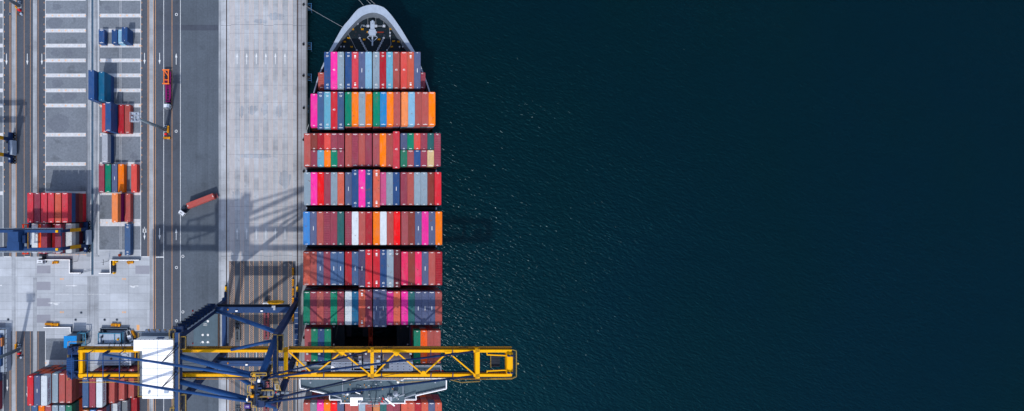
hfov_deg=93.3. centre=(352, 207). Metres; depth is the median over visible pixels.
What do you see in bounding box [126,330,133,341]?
pickup truck
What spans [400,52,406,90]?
shipping container
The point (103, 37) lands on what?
shipping container
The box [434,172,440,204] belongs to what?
shipping container
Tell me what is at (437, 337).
shipping container
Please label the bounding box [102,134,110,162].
shipping container
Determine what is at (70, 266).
wall
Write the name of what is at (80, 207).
shipping container
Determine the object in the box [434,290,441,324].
shipping container
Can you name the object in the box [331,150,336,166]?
shipping container
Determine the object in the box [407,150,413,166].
shipping container
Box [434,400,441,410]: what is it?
shipping container
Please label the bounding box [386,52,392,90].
shipping container
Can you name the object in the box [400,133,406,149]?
shipping container
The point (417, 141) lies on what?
shipping container
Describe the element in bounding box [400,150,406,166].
shipping container
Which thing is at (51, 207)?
shipping container
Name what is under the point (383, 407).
shipping container
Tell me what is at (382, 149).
shipping container
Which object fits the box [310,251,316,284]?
shipping container
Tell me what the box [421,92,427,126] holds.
shipping container
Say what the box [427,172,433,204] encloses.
shipping container
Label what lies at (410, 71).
shipping container
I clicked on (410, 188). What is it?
shipping container
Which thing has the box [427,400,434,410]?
shipping container
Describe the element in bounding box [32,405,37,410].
shipping container
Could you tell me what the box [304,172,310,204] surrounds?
shipping container
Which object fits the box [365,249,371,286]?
shipping container
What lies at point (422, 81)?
shipping container
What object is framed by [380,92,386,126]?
shipping container
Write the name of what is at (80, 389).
shipping container
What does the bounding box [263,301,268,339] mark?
terminal truck
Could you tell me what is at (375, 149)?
shipping container
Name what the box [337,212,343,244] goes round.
shipping container
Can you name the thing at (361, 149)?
shipping container
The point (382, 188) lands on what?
shipping container
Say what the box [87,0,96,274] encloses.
cable trench
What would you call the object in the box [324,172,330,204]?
shipping container
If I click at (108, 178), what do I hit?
shipping container
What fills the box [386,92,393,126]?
shipping container
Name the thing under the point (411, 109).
shipping container
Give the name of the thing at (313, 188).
shipping container
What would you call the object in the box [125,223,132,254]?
shipping container
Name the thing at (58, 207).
shipping container
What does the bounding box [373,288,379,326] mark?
shipping container
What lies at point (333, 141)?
shipping container
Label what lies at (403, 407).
shipping container
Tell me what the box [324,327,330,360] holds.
shipping container
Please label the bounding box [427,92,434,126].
shipping container
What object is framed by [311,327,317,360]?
shipping container
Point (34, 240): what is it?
shipping container
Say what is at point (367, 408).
shipping container
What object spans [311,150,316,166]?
shipping container
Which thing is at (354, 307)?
shipping container
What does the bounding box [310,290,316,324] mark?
shipping container
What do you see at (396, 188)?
shipping container
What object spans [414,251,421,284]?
shipping container
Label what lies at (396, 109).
shipping container
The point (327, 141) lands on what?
shipping container
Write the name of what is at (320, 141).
shipping container
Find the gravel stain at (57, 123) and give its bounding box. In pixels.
[46,4,137,158]
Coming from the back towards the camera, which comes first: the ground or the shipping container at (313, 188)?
the ground
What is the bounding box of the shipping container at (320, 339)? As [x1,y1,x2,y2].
[318,327,324,360]
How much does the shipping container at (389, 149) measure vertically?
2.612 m
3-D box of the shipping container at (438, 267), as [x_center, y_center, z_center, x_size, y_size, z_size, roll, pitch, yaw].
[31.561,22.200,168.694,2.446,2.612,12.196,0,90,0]
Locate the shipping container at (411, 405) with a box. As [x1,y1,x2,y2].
[407,400,414,410]
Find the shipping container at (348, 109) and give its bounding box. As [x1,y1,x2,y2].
[345,92,351,126]
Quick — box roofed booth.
[64,333,82,347]
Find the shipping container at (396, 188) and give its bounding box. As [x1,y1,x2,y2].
[393,172,399,204]
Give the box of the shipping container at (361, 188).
[359,170,364,206]
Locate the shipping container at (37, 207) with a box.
[34,193,40,222]
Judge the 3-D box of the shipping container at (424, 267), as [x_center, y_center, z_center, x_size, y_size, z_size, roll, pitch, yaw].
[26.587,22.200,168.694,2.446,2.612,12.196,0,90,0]
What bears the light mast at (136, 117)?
on the ground
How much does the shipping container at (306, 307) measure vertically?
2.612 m
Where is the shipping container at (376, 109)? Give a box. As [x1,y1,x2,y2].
[373,92,379,126]
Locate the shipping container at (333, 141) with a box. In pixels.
[331,133,336,149]
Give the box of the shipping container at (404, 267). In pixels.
[401,251,407,284]
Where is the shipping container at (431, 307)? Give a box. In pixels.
[427,290,434,324]
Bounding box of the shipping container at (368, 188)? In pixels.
[365,170,371,206]
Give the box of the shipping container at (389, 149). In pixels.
[386,133,392,166]
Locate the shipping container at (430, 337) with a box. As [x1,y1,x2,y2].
[427,329,433,362]
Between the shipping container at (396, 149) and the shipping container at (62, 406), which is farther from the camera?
the shipping container at (62, 406)
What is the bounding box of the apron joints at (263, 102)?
[221,25,305,154]
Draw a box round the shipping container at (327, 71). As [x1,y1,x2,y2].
[324,52,330,90]
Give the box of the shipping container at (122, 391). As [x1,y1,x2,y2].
[118,369,126,400]
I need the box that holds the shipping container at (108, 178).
[105,164,112,192]
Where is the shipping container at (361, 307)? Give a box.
[359,288,364,326]
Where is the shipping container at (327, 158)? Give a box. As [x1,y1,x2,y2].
[324,150,330,166]
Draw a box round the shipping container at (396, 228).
[393,212,399,244]
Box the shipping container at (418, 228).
[415,212,421,244]
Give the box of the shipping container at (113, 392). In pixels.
[109,378,117,402]
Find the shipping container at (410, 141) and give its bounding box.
[407,133,413,149]
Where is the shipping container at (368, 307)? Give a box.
[365,288,371,326]
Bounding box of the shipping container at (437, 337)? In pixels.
[433,329,440,362]
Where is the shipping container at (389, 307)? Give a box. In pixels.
[387,290,392,324]
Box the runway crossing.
[12,257,98,330]
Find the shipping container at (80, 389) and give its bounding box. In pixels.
[79,378,81,396]
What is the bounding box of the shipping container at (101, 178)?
[99,164,106,192]
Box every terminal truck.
[37,254,46,263]
[164,71,171,108]
[244,403,250,410]
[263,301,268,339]
[264,379,268,410]
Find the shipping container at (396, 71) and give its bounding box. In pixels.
[392,52,399,90]
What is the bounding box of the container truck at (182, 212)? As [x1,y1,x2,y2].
[178,193,218,216]
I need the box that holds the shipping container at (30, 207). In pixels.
[27,193,33,222]
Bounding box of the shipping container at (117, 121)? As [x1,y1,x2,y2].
[113,105,119,133]
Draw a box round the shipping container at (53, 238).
[52,223,61,252]
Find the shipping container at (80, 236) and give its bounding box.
[79,223,82,251]
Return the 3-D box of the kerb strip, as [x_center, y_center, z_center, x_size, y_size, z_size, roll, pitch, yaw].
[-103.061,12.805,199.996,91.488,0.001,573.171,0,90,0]
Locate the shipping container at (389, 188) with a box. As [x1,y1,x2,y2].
[386,172,392,204]
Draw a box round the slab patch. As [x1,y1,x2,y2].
[0,266,152,330]
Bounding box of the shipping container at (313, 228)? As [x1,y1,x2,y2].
[310,212,316,244]
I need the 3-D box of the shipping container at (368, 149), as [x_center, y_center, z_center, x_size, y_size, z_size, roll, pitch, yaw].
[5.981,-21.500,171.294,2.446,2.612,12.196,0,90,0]
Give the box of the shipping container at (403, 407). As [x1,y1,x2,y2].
[400,400,407,410]
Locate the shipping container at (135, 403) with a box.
[131,396,139,410]
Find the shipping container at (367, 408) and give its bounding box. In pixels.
[365,405,371,410]
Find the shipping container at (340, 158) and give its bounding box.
[337,150,343,166]
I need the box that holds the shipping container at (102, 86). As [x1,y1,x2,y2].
[98,72,107,101]
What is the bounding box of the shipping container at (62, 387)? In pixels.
[59,371,66,402]
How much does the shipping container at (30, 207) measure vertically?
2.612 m
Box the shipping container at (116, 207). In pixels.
[112,193,120,221]
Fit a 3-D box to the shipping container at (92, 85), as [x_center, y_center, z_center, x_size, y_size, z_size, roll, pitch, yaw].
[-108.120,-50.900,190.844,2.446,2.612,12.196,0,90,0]
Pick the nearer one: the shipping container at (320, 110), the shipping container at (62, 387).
the shipping container at (320, 110)
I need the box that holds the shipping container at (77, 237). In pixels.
[75,223,78,252]
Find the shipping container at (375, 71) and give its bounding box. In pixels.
[373,52,378,90]
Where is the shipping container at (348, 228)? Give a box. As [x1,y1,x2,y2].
[345,212,351,244]
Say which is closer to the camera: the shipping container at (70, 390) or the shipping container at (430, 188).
the shipping container at (430, 188)
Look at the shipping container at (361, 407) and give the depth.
168.04 m
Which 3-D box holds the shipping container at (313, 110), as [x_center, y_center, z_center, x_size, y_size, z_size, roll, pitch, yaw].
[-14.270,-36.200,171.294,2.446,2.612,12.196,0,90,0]
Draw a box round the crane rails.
[226,0,297,410]
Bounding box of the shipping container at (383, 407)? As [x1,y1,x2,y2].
[380,405,386,410]
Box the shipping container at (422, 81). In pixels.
[420,73,424,89]
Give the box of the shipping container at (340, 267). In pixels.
[337,251,343,284]
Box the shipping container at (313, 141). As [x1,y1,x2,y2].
[311,133,316,149]
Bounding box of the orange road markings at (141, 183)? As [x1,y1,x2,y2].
[4,0,155,410]
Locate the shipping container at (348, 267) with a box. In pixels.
[345,251,351,284]
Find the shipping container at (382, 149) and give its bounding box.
[379,133,385,166]
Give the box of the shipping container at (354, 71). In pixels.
[352,52,357,90]
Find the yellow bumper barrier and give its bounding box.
[112,260,117,273]
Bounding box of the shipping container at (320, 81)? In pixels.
[318,72,323,89]
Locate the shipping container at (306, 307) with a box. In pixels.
[303,290,310,324]
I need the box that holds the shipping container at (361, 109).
[359,92,364,126]
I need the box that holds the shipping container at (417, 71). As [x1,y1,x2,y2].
[413,52,420,90]
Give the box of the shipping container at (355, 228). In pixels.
[352,212,358,244]
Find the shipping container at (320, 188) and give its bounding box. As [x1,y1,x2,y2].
[317,172,323,204]
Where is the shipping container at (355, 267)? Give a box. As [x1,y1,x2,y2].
[352,251,358,284]
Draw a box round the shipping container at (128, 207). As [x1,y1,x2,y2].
[125,194,132,221]
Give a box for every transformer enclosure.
[77,331,90,344]
[98,331,123,343]
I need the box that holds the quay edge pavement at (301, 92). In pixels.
[296,0,305,410]
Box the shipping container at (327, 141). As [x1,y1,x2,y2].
[324,133,330,149]
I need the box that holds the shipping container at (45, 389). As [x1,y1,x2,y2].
[41,373,50,405]
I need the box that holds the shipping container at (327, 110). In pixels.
[324,92,330,129]
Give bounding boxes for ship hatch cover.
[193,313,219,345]
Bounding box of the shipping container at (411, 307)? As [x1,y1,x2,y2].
[407,290,414,324]
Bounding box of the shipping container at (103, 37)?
[99,29,107,45]
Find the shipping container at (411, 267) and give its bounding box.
[408,251,414,284]
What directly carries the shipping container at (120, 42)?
on the container block surface
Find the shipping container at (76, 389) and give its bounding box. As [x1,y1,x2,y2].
[75,379,78,399]
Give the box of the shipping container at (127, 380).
[123,367,129,397]
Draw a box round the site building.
[95,342,135,364]
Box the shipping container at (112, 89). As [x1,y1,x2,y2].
[111,76,113,102]
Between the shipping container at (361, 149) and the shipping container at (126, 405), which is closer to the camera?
the shipping container at (361, 149)
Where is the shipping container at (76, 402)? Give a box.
[72,400,78,410]
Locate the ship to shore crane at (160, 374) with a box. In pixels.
[66,285,518,410]
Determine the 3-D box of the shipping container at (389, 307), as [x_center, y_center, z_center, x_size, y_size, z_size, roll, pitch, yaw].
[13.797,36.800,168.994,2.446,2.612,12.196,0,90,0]
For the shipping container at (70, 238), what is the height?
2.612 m
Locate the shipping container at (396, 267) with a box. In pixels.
[393,249,399,286]
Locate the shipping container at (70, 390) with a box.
[66,376,74,402]
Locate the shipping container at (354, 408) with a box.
[352,406,357,410]
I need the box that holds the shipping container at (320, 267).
[317,251,323,284]
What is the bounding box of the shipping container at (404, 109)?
[401,92,407,126]
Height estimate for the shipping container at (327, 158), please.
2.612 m
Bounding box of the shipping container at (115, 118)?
[110,103,116,132]
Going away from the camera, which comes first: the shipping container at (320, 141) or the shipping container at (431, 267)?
the shipping container at (431, 267)
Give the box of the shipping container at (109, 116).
[105,102,113,131]
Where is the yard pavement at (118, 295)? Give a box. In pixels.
[0,250,148,373]
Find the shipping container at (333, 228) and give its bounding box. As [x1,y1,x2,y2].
[330,212,336,244]
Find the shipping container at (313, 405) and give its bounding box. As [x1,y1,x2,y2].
[310,400,316,410]
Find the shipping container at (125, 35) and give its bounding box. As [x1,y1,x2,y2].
[122,27,129,43]
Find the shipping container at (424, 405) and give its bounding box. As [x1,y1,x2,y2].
[421,400,427,410]
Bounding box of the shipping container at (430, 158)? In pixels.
[427,150,433,166]
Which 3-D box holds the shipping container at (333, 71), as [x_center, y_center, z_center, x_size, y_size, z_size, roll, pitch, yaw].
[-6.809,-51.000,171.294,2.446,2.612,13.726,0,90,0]
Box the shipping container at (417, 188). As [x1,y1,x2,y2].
[414,172,420,204]
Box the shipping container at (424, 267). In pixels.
[421,251,427,284]
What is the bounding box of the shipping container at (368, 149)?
[365,133,371,166]
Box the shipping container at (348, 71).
[345,52,351,90]
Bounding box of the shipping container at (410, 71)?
[407,52,413,90]
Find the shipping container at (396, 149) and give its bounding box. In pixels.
[392,131,399,168]
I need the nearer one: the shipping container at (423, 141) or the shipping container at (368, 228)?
the shipping container at (368, 228)
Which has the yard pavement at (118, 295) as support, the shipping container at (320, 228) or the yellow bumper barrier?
the yellow bumper barrier
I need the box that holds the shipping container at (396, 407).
[393,404,399,410]
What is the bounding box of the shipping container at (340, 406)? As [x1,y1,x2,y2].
[337,400,343,410]
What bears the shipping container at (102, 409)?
on the stacked containers at (51, 369)
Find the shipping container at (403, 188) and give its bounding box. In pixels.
[400,172,406,204]
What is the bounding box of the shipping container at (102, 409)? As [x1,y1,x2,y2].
[97,407,105,410]
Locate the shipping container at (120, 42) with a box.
[118,29,126,45]
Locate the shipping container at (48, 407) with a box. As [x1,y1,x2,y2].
[45,403,54,410]
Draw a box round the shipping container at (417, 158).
[414,150,420,166]
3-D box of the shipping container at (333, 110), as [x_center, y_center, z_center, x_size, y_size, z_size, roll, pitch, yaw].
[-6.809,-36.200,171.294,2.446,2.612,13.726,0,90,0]
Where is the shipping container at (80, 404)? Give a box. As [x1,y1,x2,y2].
[77,398,82,410]
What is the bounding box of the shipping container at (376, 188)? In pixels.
[373,170,379,206]
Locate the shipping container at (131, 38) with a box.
[126,30,132,45]
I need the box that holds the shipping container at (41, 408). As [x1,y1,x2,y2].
[38,405,44,410]
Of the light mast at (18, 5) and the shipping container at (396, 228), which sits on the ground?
the light mast at (18, 5)
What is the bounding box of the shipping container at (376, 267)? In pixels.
[373,249,379,286]
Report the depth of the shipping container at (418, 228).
167.43 m
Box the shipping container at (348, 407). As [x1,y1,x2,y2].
[345,404,351,410]
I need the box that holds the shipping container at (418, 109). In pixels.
[414,92,421,126]
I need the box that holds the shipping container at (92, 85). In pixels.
[88,70,97,100]
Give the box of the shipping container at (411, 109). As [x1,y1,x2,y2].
[407,92,414,126]
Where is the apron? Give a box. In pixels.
[221,0,295,410]
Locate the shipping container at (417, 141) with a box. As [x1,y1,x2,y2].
[414,133,420,149]
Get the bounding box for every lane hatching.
[230,0,292,251]
[230,252,292,260]
[230,261,292,410]
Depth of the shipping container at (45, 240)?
187.00 m
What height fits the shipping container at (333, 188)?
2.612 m
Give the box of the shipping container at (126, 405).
[122,398,129,410]
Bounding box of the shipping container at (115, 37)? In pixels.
[112,29,119,45]
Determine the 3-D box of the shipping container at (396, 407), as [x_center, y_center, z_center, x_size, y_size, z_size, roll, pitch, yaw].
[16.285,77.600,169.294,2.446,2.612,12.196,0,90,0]
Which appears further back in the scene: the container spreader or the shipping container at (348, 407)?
the container spreader
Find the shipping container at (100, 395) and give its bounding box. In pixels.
[96,378,105,407]
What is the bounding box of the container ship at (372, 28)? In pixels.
[299,5,446,406]
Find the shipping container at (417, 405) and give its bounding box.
[414,400,420,410]
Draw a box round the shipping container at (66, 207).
[62,193,71,222]
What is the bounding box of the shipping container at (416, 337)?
[413,329,420,362]
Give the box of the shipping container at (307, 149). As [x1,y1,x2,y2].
[304,133,310,166]
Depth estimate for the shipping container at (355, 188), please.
167.43 m
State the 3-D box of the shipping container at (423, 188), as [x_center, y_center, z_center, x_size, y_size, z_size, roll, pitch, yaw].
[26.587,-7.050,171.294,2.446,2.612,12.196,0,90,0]
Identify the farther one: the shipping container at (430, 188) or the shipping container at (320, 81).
the shipping container at (320, 81)
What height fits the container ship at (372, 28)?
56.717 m
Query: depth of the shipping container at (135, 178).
197.40 m
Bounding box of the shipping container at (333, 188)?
[331,172,336,204]
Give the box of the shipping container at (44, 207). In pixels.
[41,193,47,222]
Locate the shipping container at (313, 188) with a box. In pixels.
[311,172,316,204]
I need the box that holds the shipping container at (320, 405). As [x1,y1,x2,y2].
[317,400,323,410]
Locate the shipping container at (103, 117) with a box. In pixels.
[102,103,109,132]
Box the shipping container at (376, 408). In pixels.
[373,405,379,410]
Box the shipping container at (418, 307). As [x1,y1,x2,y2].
[414,290,421,324]
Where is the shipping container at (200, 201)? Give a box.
[186,193,215,208]
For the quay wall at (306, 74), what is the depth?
200.02 m
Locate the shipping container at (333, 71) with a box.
[331,52,337,90]
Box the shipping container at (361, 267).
[359,249,364,286]
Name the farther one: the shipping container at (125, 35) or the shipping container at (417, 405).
the shipping container at (125, 35)
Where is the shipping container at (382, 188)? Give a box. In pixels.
[380,172,385,204]
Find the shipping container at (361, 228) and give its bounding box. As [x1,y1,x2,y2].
[359,212,364,244]
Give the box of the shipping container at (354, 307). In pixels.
[352,290,358,324]
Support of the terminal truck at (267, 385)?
on the apron asphalt
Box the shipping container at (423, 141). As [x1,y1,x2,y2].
[421,133,426,149]
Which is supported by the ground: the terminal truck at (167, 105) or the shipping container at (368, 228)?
the terminal truck at (167, 105)
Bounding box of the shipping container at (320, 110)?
[317,92,323,129]
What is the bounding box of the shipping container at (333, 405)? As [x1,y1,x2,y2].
[331,400,336,410]
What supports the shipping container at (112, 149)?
on the container block surface
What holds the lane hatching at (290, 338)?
on the apron asphalt
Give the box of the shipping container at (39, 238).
[38,223,48,252]
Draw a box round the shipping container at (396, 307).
[393,290,399,324]
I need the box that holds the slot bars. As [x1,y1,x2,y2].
[0,0,139,365]
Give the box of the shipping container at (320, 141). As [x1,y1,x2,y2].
[317,133,323,149]
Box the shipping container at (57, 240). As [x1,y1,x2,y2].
[55,224,64,253]
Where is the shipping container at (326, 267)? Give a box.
[324,251,330,284]
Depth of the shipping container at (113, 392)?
189.58 m
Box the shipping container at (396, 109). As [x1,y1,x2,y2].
[393,92,399,126]
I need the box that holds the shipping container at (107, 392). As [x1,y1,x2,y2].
[106,378,108,403]
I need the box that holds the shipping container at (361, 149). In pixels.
[358,133,364,166]
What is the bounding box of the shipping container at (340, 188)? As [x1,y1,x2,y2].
[337,172,343,204]
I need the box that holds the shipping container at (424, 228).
[422,212,427,244]
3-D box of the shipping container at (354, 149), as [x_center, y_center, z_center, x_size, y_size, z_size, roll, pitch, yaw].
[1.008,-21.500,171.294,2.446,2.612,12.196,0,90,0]
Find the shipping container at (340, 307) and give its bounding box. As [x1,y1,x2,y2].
[337,290,343,324]
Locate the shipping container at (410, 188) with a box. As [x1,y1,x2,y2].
[407,172,413,204]
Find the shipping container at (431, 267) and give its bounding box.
[428,251,434,284]
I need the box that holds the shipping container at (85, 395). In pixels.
[82,378,88,407]
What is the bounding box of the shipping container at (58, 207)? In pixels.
[55,193,61,222]
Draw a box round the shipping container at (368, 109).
[365,92,371,126]
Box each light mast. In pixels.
[0,344,22,358]
[7,0,22,15]
[130,112,167,134]
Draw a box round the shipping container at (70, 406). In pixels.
[66,403,74,410]
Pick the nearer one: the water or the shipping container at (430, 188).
the shipping container at (430, 188)
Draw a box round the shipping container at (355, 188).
[352,170,358,206]
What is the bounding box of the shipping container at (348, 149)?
[345,133,351,166]
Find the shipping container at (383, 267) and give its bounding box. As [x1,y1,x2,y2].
[380,249,386,286]
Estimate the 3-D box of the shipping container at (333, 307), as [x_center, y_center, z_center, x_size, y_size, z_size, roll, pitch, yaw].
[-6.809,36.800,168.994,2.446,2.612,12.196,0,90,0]
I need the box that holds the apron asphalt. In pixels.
[229,261,295,410]
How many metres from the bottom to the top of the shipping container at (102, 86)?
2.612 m
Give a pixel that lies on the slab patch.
(47, 286)
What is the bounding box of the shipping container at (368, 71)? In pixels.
[365,52,371,90]
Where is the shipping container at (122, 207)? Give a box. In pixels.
[121,193,123,221]
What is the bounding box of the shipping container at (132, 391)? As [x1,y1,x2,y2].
[128,367,136,397]
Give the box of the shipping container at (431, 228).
[428,212,434,244]
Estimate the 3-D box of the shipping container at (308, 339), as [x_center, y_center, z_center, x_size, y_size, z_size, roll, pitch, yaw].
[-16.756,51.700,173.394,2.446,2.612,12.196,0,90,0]
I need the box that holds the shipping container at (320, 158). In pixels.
[317,150,323,166]
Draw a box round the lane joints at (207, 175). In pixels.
[207,0,207,410]
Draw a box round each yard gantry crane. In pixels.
[0,132,16,163]
[0,221,91,253]
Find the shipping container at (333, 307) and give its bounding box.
[330,290,336,324]
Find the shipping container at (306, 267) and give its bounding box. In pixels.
[303,251,309,284]
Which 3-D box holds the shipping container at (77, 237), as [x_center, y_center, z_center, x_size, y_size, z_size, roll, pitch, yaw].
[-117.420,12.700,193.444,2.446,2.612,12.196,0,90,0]
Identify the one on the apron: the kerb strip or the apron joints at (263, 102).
the apron joints at (263, 102)
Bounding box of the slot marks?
[45,15,140,363]
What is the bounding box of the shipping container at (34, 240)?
[32,223,41,252]
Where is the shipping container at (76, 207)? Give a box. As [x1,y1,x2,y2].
[75,193,78,221]
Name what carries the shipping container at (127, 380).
on the stacked containers at (51, 369)
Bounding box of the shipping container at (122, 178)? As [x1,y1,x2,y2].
[118,164,126,192]
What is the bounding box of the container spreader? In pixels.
[162,69,169,84]
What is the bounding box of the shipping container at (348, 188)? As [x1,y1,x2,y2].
[345,172,351,204]
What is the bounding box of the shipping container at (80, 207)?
[79,193,82,221]
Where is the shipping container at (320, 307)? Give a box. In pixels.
[317,290,323,324]
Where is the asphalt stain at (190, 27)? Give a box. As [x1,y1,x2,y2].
[154,25,218,126]
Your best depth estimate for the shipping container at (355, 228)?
167.43 m
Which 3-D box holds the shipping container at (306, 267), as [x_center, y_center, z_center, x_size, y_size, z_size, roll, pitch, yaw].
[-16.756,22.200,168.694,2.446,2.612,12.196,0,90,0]
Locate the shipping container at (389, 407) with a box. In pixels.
[387,404,392,410]
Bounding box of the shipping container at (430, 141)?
[427,133,433,149]
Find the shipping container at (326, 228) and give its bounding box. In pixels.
[324,212,329,244]
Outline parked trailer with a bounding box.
[234,320,240,342]
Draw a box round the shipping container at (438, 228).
[435,212,441,244]
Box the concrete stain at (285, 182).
[232,12,290,200]
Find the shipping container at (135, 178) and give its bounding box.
[131,164,139,192]
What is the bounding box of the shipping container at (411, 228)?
[408,212,414,244]
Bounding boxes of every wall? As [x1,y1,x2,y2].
[44,259,82,272]
[44,326,71,332]
[99,259,140,273]
[306,0,307,364]
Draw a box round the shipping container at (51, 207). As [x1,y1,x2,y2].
[48,193,54,222]
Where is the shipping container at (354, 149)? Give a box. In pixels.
[352,133,357,166]
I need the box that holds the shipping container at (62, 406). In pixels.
[59,403,67,410]
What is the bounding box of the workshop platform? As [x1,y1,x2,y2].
[0,327,10,372]
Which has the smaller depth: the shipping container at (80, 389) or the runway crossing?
the shipping container at (80, 389)
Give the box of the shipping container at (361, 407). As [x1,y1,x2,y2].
[359,405,364,410]
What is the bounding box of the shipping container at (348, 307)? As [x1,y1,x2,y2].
[345,290,351,324]
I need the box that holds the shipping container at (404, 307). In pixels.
[401,290,407,324]
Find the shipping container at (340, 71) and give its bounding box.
[337,52,343,90]
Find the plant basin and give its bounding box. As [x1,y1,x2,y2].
[100,327,128,333]
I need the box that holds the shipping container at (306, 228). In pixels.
[303,212,309,244]
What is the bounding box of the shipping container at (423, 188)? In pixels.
[421,172,426,204]
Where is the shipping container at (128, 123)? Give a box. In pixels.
[125,105,132,133]
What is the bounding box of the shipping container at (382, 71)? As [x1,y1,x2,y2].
[379,52,385,90]
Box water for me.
[308,0,1023,410]
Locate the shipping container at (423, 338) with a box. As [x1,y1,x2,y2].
[420,329,426,362]
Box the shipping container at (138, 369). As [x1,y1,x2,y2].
[132,365,139,394]
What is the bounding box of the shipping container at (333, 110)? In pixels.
[331,92,337,129]
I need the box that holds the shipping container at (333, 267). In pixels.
[330,251,336,284]
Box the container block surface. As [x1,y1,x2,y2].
[0,0,140,410]
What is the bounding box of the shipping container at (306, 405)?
[303,400,310,410]
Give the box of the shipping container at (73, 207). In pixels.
[72,193,74,221]
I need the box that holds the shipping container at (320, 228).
[317,212,323,244]
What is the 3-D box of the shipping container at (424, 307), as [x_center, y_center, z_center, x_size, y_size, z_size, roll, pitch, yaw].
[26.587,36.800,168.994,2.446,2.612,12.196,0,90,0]
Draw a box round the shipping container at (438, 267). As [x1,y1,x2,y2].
[435,251,441,284]
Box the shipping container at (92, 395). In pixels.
[89,378,95,407]
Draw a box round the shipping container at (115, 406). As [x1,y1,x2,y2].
[111,401,119,410]
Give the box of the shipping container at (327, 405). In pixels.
[324,400,330,410]
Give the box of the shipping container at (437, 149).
[434,133,440,166]
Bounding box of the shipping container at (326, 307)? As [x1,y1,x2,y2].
[324,290,330,324]
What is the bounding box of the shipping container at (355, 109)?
[352,92,358,126]
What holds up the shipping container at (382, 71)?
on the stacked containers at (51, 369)
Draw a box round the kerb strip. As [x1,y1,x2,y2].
[12,0,220,410]
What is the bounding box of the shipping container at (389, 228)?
[387,212,393,244]
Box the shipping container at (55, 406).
[52,403,61,410]
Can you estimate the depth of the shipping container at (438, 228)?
167.43 m
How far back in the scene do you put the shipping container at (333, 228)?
167.43 m
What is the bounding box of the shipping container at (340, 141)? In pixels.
[337,133,343,149]
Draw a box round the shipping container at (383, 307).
[380,288,386,326]
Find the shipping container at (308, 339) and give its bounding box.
[305,327,311,360]
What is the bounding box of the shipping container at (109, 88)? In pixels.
[103,74,110,102]
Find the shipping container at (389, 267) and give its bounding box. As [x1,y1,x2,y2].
[387,249,392,286]
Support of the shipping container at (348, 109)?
on the stacked containers at (51, 369)
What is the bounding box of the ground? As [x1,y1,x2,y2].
[3,0,179,410]
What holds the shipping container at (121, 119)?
on the container block surface
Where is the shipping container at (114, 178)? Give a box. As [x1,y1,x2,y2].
[112,164,119,192]
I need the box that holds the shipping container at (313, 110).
[311,94,316,127]
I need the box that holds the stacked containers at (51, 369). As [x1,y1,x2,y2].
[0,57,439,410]
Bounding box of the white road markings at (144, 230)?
[0,0,285,410]
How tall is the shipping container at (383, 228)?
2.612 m
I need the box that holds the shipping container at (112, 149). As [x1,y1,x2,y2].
[108,135,113,163]
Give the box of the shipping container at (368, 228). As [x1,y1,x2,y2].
[365,212,371,244]
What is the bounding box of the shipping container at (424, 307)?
[421,290,427,324]
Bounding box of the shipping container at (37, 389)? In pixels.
[34,373,43,405]
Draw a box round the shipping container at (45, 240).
[41,224,50,253]
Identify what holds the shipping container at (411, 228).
on the stacked containers at (51, 369)
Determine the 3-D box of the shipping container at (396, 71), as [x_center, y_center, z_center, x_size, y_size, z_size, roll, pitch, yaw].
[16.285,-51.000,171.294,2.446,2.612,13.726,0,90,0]
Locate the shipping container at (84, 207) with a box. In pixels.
[83,194,85,221]
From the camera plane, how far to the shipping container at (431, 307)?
167.74 m
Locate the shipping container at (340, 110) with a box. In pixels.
[337,92,343,129]
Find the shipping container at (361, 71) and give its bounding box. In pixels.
[358,52,364,90]
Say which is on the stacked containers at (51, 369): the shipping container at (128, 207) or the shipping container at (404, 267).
the shipping container at (404, 267)
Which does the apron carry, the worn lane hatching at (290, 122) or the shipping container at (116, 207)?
the worn lane hatching at (290, 122)
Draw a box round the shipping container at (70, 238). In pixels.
[66,223,74,252]
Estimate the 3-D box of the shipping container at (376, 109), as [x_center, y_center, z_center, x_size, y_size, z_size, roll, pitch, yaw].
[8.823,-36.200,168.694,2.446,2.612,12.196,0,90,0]
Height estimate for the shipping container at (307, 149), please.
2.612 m
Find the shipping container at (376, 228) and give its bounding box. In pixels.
[373,212,379,244]
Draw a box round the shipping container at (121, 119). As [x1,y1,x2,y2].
[118,105,125,133]
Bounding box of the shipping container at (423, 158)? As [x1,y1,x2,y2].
[421,150,426,166]
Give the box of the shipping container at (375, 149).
[373,133,378,166]
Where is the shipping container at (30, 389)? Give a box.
[27,373,37,405]
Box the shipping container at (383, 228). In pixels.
[380,212,386,244]
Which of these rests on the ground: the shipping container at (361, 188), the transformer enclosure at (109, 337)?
the transformer enclosure at (109, 337)
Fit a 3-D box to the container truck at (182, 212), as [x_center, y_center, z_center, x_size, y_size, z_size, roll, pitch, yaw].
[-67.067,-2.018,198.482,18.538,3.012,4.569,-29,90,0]
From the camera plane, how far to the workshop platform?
197.40 m
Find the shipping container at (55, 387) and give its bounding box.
[52,371,61,402]
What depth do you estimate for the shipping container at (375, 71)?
170.04 m
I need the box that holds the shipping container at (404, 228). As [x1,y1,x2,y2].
[401,212,407,244]
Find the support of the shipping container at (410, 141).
on the stacked containers at (51, 369)

